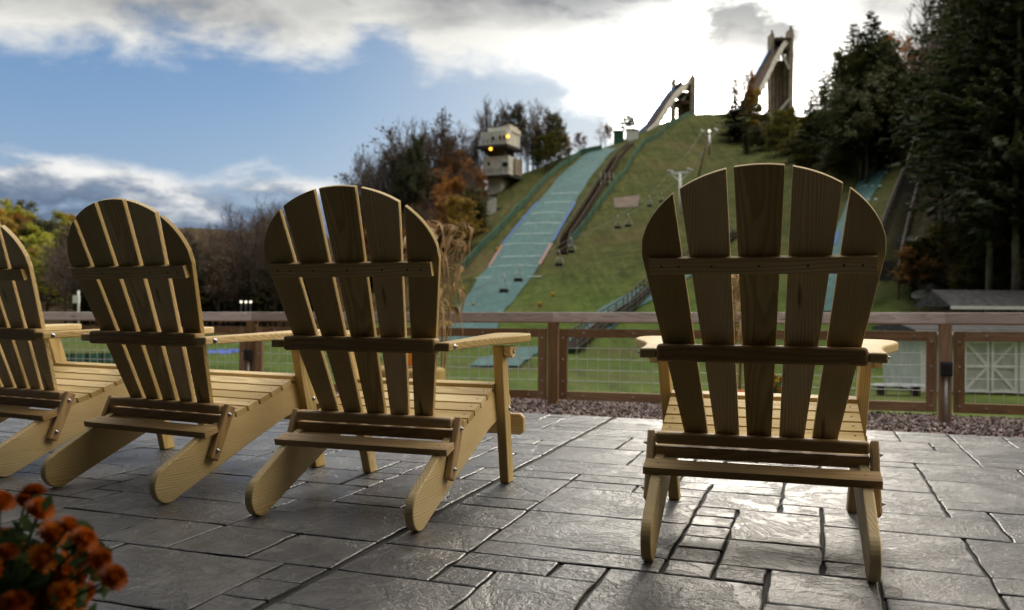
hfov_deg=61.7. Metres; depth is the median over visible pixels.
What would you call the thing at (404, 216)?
autumn tree
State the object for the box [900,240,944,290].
autumn tree
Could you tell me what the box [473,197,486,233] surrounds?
spruce tree
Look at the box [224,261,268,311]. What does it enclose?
pine tree
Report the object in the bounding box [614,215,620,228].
lift chair
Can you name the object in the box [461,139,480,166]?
bare tree
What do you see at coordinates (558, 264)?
lift chair
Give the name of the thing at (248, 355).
outlet box
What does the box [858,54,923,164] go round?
pine tree
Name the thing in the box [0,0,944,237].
sky
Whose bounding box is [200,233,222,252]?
bare tree
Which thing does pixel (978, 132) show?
pine tree
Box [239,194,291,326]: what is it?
bare tree
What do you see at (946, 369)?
outlet box
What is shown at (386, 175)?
bare tree
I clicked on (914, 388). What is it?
bench
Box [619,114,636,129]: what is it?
pine tree
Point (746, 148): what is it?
spruce tree
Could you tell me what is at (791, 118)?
autumn tree
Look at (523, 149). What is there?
bare tree
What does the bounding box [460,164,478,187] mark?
bare tree
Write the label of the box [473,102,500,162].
bare tree
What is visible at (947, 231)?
autumn tree
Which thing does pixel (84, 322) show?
spruce tree
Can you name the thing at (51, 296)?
spruce tree
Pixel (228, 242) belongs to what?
bare tree
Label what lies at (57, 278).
bare tree
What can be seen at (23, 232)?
autumn tree
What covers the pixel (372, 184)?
bare tree
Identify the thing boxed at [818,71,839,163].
conifer tree
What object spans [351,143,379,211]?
bare tree
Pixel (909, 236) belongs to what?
boulder
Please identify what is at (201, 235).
bare tree
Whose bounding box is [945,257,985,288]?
autumn tree
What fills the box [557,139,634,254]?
hill stairway
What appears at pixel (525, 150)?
bare tree
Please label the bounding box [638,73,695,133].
ski jump tower
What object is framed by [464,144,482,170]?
bare tree
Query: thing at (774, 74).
ski jump tower
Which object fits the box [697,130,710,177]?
light pole
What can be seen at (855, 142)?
pine tree
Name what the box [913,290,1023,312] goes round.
pavilion
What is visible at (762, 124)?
autumn tree
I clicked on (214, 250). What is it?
autumn tree
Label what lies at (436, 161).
bare tree
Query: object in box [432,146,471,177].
autumn tree
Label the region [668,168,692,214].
lift tower
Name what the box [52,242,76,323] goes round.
bare tree
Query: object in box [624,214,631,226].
lift chair
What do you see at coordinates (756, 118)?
autumn tree
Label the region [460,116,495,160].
autumn tree
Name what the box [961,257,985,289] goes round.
spruce tree
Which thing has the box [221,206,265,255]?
bare tree
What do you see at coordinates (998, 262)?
spruce tree
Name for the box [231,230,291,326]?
bare tree
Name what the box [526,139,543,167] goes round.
spruce tree
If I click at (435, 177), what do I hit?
autumn tree
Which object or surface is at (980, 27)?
pine tree
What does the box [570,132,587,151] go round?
autumn tree
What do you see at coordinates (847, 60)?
pine tree
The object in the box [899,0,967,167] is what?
pine tree
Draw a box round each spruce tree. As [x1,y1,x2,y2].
[39,265,62,304]
[70,280,96,324]
[177,242,214,323]
[197,274,209,322]
[215,272,235,323]
[220,237,257,324]
[227,244,262,323]
[282,283,313,311]
[369,277,373,291]
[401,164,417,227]
[438,230,451,251]
[472,140,482,178]
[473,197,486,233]
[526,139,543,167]
[712,79,753,141]
[741,127,750,153]
[784,89,821,165]
[793,145,804,165]
[807,52,840,166]
[814,24,887,176]
[819,32,898,167]
[821,122,850,176]
[826,121,844,175]
[836,10,905,170]
[877,29,888,43]
[883,51,913,159]
[903,9,977,206]
[905,278,918,295]
[933,264,950,289]
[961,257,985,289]
[963,56,1023,280]
[967,20,1023,255]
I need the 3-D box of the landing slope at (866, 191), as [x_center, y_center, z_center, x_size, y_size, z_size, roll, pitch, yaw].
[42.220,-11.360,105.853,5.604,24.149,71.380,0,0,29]
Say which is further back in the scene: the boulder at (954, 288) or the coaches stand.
the coaches stand
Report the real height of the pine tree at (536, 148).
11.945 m
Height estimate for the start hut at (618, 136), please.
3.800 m
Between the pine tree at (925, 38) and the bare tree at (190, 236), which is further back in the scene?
the bare tree at (190, 236)
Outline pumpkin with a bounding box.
[407,332,411,365]
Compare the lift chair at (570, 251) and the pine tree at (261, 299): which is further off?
the pine tree at (261, 299)
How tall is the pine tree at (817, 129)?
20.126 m
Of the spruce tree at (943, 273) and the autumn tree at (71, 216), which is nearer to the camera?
the spruce tree at (943, 273)
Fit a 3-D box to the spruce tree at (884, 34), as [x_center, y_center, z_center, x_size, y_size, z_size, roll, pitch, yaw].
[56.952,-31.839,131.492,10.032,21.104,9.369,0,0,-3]
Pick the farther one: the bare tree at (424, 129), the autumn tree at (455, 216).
the bare tree at (424, 129)
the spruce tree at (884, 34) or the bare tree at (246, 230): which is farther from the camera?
the bare tree at (246, 230)
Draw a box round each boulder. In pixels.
[895,235,914,246]
[900,237,919,246]
[911,288,929,302]
[915,276,936,290]
[919,282,939,290]
[947,287,967,289]
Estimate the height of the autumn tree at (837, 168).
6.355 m
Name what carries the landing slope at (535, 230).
on the terrain
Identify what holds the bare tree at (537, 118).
on the terrain
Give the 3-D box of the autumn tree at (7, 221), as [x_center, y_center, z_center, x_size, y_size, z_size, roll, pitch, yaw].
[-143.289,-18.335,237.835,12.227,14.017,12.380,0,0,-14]
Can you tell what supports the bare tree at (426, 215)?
on the terrain
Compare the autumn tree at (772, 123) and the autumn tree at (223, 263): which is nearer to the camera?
the autumn tree at (223, 263)
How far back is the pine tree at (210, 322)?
139.37 m
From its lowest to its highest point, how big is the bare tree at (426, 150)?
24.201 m
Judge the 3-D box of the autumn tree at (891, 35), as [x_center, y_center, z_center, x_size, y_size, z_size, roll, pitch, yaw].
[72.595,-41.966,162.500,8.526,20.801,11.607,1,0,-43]
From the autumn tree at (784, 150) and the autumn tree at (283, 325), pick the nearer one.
the autumn tree at (283, 325)
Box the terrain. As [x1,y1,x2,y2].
[40,113,1023,432]
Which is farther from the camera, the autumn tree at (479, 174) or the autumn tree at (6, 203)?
the autumn tree at (6, 203)
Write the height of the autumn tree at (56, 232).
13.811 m
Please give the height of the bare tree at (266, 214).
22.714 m
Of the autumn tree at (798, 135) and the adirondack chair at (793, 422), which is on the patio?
the adirondack chair at (793, 422)
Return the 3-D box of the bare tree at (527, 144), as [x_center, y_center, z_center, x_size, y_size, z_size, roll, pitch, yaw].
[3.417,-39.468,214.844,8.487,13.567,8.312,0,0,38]
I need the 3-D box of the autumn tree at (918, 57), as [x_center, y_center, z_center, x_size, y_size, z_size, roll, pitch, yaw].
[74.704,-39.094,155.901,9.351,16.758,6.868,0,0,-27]
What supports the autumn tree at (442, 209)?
on the terrain
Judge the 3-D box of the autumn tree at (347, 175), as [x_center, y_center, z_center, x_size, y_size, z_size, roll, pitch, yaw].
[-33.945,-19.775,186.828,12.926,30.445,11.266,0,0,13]
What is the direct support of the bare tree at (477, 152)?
on the terrain
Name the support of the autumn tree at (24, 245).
on the terrain
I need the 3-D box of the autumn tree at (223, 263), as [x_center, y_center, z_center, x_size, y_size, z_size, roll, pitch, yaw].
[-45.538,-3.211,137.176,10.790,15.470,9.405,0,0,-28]
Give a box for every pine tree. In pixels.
[58,279,75,307]
[65,284,91,324]
[198,255,230,325]
[199,266,223,325]
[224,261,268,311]
[242,263,281,326]
[390,133,437,211]
[491,103,534,146]
[526,126,546,168]
[544,110,568,158]
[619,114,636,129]
[760,111,771,125]
[793,70,830,170]
[811,41,878,179]
[820,61,910,183]
[821,59,900,181]
[837,35,913,169]
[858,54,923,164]
[878,0,1023,198]
[885,83,924,158]
[893,0,1023,312]
[897,0,949,145]
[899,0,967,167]
[902,12,967,223]
[904,3,944,123]
[914,0,974,222]
[917,0,1021,186]
[928,0,1023,311]
[931,1,989,239]
[949,0,1023,311]
[951,21,999,189]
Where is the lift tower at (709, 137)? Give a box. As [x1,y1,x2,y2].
[701,128,717,154]
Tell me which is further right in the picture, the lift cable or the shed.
the shed
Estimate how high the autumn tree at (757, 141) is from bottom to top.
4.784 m
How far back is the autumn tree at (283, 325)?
135.29 m
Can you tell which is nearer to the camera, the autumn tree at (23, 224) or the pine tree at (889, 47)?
the pine tree at (889, 47)
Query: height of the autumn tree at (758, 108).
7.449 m
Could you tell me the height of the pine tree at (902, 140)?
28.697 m
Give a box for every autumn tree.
[0,197,38,219]
[0,206,7,217]
[0,216,14,231]
[0,217,19,229]
[8,212,32,225]
[9,217,23,229]
[12,199,46,224]
[16,228,39,244]
[19,231,71,311]
[21,221,40,237]
[21,240,31,256]
[23,223,52,246]
[27,246,40,263]
[33,220,56,233]
[33,236,63,251]
[42,219,75,289]
[42,220,61,235]
[43,209,71,232]
[43,251,80,323]
[50,228,66,239]
[60,213,77,222]
[183,227,212,267]
[198,242,240,325]
[198,242,249,325]
[200,237,262,325]
[254,236,305,326]
[334,145,381,219]
[362,120,436,202]
[363,229,367,256]
[365,245,369,260]
[368,233,406,260]
[401,203,415,230]
[411,203,434,227]
[414,164,459,207]
[415,200,435,212]
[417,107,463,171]
[424,187,455,223]
[429,194,455,236]
[431,172,464,199]
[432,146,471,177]
[439,160,459,184]
[441,194,490,250]
[445,157,482,186]
[454,158,485,192]
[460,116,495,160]
[461,166,491,202]
[461,192,486,224]
[462,185,491,227]
[478,178,492,201]
[502,99,534,156]
[526,119,547,167]
[530,132,562,170]
[539,105,565,162]
[545,129,572,164]
[559,133,575,158]
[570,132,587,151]
[599,125,612,144]
[738,67,759,123]
[738,120,761,137]
[741,87,763,116]
[741,116,762,138]
[742,124,772,150]
[744,102,771,121]
[748,133,763,150]
[752,121,766,133]
[760,117,791,146]
[761,125,791,157]
[762,106,800,138]
[775,137,795,162]
[786,139,801,157]
[789,120,801,139]
[790,124,803,147]
[794,131,817,163]
[795,140,819,167]
[812,144,850,180]
[884,30,918,70]
[886,245,936,289]
[892,231,935,264]
[892,237,947,283]
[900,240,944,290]
[903,225,954,275]
[906,45,931,72]
[913,222,957,248]
[929,249,962,279]
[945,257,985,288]
[947,270,975,289]
[968,240,1010,288]
[984,242,1011,282]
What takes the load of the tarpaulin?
on the terrain
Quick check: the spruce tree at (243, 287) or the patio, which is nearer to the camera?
the patio
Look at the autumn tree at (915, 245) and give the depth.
57.91 m
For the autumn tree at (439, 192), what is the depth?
170.57 m
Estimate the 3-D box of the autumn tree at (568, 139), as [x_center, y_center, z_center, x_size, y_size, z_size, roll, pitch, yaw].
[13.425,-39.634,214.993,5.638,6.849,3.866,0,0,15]
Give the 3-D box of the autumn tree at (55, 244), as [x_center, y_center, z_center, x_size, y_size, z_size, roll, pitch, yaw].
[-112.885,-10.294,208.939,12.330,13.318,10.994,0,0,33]
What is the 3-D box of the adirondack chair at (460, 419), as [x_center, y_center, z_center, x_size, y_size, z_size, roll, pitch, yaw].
[-0.408,0.150,2.967,0.807,1.026,0.891,0,0,19]
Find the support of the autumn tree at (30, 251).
on the terrain
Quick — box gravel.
[336,392,1023,436]
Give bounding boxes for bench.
[871,383,925,396]
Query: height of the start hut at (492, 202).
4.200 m
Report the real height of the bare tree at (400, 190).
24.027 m
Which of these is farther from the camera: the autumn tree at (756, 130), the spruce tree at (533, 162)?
the spruce tree at (533, 162)
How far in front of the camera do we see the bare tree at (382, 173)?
188.43 m
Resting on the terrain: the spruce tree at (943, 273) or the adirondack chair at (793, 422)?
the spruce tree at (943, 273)
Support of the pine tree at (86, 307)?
on the terrain
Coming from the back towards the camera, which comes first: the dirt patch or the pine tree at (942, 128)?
the dirt patch
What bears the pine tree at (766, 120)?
on the terrain
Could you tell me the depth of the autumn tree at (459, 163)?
192.27 m
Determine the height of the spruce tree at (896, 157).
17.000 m
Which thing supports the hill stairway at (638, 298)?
on the terrain
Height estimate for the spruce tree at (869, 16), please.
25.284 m
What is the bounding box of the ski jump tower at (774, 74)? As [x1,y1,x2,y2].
[738,26,794,114]
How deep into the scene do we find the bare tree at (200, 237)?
164.71 m
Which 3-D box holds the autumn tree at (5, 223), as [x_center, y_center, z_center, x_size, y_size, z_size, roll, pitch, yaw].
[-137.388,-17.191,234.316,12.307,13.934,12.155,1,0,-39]
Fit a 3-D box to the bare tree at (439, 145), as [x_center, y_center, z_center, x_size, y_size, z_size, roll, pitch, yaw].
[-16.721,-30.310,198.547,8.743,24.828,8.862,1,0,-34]
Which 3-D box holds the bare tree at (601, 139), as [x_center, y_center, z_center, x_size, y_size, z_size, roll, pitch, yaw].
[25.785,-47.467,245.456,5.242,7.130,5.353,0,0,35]
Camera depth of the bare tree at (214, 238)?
165.08 m
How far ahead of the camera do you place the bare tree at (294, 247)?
135.66 m
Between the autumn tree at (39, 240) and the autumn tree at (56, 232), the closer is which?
the autumn tree at (39, 240)
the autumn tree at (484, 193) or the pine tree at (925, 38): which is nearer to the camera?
the pine tree at (925, 38)
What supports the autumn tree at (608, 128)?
on the terrain
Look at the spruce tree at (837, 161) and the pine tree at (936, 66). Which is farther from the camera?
the spruce tree at (837, 161)
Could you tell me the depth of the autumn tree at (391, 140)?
189.12 m
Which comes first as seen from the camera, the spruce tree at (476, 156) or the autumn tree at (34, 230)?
the spruce tree at (476, 156)
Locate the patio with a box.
[0,407,1023,609]
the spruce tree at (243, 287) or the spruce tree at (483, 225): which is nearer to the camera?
the spruce tree at (243, 287)
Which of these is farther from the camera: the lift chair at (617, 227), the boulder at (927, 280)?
the lift chair at (617, 227)
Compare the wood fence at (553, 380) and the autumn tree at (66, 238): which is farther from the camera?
the autumn tree at (66, 238)
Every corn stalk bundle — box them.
[403,220,473,374]
[732,274,743,389]
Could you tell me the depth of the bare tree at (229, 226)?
159.63 m
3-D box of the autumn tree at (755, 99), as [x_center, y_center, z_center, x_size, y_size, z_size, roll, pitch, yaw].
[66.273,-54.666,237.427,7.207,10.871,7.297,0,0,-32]
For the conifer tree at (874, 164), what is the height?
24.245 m
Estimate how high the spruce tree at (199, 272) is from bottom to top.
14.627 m
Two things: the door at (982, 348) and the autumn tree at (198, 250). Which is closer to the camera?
the door at (982, 348)
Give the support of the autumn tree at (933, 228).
on the terrain
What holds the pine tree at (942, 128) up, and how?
on the terrain
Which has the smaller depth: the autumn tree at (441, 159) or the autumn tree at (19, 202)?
the autumn tree at (441, 159)
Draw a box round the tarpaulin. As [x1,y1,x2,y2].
[207,349,234,354]
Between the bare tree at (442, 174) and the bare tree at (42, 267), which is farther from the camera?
the bare tree at (442, 174)
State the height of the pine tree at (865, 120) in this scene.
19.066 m
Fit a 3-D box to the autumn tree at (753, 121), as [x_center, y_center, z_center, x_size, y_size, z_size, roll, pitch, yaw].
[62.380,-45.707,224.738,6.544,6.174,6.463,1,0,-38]
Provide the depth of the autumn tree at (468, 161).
194.68 m
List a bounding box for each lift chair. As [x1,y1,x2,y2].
[499,274,508,292]
[513,264,522,281]
[554,250,563,265]
[567,238,574,252]
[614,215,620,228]
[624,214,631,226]
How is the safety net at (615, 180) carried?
on the terrain
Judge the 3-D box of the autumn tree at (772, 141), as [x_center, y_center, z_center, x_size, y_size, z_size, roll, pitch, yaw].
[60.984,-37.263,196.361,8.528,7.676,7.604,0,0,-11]
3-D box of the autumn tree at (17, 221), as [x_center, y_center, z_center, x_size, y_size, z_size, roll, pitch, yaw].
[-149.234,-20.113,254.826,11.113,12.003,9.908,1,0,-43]
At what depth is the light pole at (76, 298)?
119.86 m
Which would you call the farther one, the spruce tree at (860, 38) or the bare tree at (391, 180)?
the bare tree at (391, 180)
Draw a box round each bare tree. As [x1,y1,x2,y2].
[31,234,77,323]
[32,224,69,311]
[37,244,80,323]
[42,251,78,307]
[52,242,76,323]
[179,224,217,257]
[179,226,212,253]
[180,224,217,254]
[196,225,256,323]
[196,243,210,281]
[197,238,235,324]
[198,245,227,324]
[199,219,250,265]
[200,203,242,251]
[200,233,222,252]
[206,224,265,323]
[206,231,226,258]
[218,226,259,326]
[219,214,266,242]
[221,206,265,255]
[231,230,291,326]
[233,241,267,310]
[236,212,266,326]
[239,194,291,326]
[247,202,287,259]
[249,212,289,289]
[252,201,290,326]
[252,246,277,326]
[268,225,299,272]
[342,151,385,224]
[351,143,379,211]
[352,155,380,223]
[354,170,378,223]
[359,169,386,214]
[362,141,416,222]
[366,155,422,214]
[369,145,416,219]
[371,173,392,193]
[372,132,408,206]
[373,159,409,205]
[375,151,391,191]
[381,154,409,205]
[382,135,439,202]
[385,116,427,194]
[395,121,431,182]
[398,120,452,189]
[405,210,435,227]
[406,135,451,194]
[407,121,443,167]
[413,189,435,221]
[414,198,431,216]
[424,132,463,206]
[424,211,440,246]
[425,123,455,170]
[427,167,449,200]
[435,132,457,157]
[446,146,479,178]
[452,129,481,166]
[453,119,473,154]
[453,168,471,185]
[454,176,483,200]
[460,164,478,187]
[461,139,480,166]
[462,145,483,168]
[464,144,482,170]
[467,185,484,221]
[471,131,482,167]
[473,93,505,156]
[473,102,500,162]
[483,97,512,127]
[519,127,533,161]
[520,123,534,171]
[520,131,535,172]
[524,99,544,169]
[525,100,547,166]
[529,112,546,169]
[595,127,607,144]
[598,121,613,146]
[895,14,938,72]
[899,0,938,94]
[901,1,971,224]
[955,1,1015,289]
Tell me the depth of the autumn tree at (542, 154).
205.34 m
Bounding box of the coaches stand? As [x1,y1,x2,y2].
[599,172,614,183]
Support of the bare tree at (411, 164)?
on the terrain
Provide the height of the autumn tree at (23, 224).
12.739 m
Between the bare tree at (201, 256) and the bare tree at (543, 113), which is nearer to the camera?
the bare tree at (201, 256)
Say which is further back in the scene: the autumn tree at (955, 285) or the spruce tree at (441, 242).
the spruce tree at (441, 242)
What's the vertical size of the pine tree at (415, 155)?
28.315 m
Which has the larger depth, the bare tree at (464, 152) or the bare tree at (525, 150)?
the bare tree at (525, 150)
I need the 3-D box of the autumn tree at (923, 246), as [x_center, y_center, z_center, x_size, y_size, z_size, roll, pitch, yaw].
[28.947,-3.114,59.942,3.676,4.040,3.204,0,0,-11]
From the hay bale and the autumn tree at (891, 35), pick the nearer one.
the hay bale
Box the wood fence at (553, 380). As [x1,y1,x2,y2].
[42,312,1023,423]
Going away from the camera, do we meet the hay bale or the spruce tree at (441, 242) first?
the hay bale
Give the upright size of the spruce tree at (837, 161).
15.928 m
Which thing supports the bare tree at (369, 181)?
on the terrain
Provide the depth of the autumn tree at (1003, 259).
54.02 m
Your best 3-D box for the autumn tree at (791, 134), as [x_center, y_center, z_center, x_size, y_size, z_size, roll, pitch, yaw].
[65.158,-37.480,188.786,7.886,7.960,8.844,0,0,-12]
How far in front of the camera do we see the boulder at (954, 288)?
55.61 m
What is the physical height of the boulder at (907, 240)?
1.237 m
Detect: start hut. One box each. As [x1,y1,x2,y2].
[486,195,501,214]
[613,130,624,143]
[625,128,638,140]
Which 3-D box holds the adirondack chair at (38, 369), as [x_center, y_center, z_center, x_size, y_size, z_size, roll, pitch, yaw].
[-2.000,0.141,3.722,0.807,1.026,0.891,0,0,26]
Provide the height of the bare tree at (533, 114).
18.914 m
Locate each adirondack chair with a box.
[0,223,174,476]
[41,198,324,503]
[245,185,530,531]
[636,163,898,581]
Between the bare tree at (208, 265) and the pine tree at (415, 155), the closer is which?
the bare tree at (208, 265)
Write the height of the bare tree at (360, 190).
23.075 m
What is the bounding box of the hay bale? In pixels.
[381,364,451,379]
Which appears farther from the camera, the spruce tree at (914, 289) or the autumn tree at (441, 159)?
the autumn tree at (441, 159)
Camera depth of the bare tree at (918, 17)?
141.24 m
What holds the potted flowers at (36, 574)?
on the patio
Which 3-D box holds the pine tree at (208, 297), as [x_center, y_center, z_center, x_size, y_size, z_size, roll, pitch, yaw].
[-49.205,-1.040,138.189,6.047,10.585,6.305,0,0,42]
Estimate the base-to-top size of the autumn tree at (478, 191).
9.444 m
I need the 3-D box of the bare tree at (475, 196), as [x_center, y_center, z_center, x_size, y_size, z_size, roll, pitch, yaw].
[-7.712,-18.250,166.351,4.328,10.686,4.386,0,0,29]
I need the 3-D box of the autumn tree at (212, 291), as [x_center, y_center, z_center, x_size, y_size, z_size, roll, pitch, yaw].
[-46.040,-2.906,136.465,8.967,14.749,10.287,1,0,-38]
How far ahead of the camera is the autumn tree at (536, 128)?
215.33 m
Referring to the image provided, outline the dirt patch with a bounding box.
[613,195,639,206]
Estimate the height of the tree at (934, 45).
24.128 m
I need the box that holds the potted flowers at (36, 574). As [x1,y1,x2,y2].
[0,483,128,609]
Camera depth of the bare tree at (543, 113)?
219.25 m
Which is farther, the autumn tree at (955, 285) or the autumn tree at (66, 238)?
the autumn tree at (66, 238)
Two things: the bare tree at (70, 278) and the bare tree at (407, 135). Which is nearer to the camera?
the bare tree at (70, 278)
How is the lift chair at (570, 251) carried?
hanging from the lift cable
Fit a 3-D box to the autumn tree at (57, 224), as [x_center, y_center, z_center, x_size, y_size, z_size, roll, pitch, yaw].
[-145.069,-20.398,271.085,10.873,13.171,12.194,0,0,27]
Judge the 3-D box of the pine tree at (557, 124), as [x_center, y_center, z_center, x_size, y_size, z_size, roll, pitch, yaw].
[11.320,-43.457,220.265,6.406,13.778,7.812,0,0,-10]
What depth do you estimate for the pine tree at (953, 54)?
63.12 m
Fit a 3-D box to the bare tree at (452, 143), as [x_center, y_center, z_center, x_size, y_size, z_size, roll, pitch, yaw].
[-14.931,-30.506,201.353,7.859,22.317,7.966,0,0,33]
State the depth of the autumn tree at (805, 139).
171.77 m
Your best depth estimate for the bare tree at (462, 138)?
206.19 m
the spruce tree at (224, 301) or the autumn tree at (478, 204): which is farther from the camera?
the autumn tree at (478, 204)
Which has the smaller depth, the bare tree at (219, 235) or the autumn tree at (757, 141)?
the bare tree at (219, 235)
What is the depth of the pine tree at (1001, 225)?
51.33 m
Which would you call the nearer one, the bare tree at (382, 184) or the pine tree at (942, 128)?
the pine tree at (942, 128)
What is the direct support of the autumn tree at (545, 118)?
on the terrain
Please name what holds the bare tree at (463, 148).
on the terrain
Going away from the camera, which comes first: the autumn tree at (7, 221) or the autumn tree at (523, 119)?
the autumn tree at (523, 119)
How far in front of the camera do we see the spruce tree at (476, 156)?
204.68 m
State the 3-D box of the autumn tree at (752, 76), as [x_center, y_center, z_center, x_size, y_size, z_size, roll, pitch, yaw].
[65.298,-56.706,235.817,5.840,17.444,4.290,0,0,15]
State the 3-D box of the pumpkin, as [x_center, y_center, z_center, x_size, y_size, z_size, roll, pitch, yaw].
[-0.916,0.372,7.299,0.285,0.300,0.300,0,0,0]
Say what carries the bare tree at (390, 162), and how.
on the terrain
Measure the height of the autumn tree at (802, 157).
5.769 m
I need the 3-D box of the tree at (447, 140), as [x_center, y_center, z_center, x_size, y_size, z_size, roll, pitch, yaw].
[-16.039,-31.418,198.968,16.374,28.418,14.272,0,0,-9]
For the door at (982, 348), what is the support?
in the shed
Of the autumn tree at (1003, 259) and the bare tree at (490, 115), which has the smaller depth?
the autumn tree at (1003, 259)
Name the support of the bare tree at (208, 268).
on the terrain
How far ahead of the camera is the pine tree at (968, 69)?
55.04 m
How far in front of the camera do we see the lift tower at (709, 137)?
210.13 m
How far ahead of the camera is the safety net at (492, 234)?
177.47 m
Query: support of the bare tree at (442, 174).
on the terrain
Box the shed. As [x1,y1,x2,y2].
[872,324,1023,393]
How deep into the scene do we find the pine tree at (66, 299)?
149.66 m
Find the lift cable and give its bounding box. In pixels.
[439,110,768,310]
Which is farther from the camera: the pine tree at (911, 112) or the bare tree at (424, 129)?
the bare tree at (424, 129)
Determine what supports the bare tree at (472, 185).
on the terrain
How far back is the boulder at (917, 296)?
57.67 m
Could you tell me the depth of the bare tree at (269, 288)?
134.99 m
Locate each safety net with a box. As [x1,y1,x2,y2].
[457,145,601,273]
[570,111,690,243]
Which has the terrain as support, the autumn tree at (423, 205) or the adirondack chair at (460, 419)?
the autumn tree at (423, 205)
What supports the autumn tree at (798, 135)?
on the terrain
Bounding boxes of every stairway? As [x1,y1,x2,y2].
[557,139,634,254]
[568,225,736,352]
[879,143,925,299]
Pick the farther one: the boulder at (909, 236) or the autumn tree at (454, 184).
the autumn tree at (454, 184)
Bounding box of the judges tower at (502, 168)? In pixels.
[475,124,522,194]
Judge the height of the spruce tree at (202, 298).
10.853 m
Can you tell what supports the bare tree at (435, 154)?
on the terrain
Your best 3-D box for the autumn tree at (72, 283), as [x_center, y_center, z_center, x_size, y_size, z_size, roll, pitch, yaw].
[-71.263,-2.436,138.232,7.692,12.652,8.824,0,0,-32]
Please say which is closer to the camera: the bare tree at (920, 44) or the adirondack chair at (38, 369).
the adirondack chair at (38, 369)
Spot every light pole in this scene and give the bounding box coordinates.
[73,291,79,323]
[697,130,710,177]
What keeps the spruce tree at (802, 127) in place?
on the terrain
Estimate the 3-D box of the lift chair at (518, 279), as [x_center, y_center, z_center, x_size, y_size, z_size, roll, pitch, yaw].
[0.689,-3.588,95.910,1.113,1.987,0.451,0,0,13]
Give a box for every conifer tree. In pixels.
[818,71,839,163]
[836,16,908,173]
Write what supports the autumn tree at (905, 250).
on the terrain
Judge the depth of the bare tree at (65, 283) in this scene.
135.86 m
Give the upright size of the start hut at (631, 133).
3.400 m
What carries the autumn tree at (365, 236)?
on the terrain
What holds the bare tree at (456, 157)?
on the terrain
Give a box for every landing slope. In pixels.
[438,148,616,365]
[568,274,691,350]
[824,159,895,310]
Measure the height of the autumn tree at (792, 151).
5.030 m
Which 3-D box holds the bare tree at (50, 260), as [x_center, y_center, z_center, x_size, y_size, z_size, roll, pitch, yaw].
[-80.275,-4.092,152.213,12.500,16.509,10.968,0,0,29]
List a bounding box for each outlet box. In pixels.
[243,349,252,370]
[940,362,952,422]
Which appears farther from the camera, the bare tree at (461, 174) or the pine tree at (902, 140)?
the bare tree at (461, 174)
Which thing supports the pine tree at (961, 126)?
on the terrain
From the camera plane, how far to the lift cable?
118.82 m
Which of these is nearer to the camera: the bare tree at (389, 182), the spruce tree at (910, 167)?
the spruce tree at (910, 167)
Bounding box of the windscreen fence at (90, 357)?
[65,352,171,370]
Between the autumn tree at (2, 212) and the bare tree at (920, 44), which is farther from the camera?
the autumn tree at (2, 212)
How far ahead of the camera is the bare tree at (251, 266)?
138.87 m
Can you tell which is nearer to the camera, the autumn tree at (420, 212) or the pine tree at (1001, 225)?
the pine tree at (1001, 225)
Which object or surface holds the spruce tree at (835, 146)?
on the terrain
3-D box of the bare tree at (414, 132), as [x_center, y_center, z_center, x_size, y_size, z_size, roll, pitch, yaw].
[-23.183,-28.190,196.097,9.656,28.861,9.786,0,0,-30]
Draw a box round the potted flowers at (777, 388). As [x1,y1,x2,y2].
[774,374,781,392]
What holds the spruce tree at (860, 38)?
on the terrain
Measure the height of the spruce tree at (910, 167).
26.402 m
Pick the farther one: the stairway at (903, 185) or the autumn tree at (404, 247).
the autumn tree at (404, 247)
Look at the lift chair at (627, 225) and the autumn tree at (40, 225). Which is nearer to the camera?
the lift chair at (627, 225)
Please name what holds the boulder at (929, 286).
on the terrain
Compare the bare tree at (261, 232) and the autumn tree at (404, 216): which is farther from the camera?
the autumn tree at (404, 216)
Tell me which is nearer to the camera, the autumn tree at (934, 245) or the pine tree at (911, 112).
the autumn tree at (934, 245)
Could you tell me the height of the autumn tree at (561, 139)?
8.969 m
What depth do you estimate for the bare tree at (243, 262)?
136.44 m
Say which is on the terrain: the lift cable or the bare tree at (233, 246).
the bare tree at (233, 246)
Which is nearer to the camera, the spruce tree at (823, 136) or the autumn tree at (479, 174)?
the spruce tree at (823, 136)
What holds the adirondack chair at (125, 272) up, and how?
on the patio
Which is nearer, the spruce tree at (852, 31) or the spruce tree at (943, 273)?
the spruce tree at (943, 273)
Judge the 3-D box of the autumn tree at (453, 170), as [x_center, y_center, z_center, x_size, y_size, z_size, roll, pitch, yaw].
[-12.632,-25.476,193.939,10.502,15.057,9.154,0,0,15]
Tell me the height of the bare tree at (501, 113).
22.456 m
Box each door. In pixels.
[965,341,988,392]
[990,342,1017,392]
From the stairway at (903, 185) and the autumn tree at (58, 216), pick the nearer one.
the stairway at (903, 185)
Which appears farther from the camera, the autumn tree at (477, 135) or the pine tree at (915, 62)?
the autumn tree at (477, 135)
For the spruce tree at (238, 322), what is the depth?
147.46 m
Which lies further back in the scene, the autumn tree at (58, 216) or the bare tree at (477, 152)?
the autumn tree at (58, 216)
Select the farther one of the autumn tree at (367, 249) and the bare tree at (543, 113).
the bare tree at (543, 113)
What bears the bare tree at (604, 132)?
on the terrain
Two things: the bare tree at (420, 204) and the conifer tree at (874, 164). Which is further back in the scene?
the bare tree at (420, 204)
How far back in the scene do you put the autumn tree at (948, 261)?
56.35 m
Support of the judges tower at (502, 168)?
on the terrain

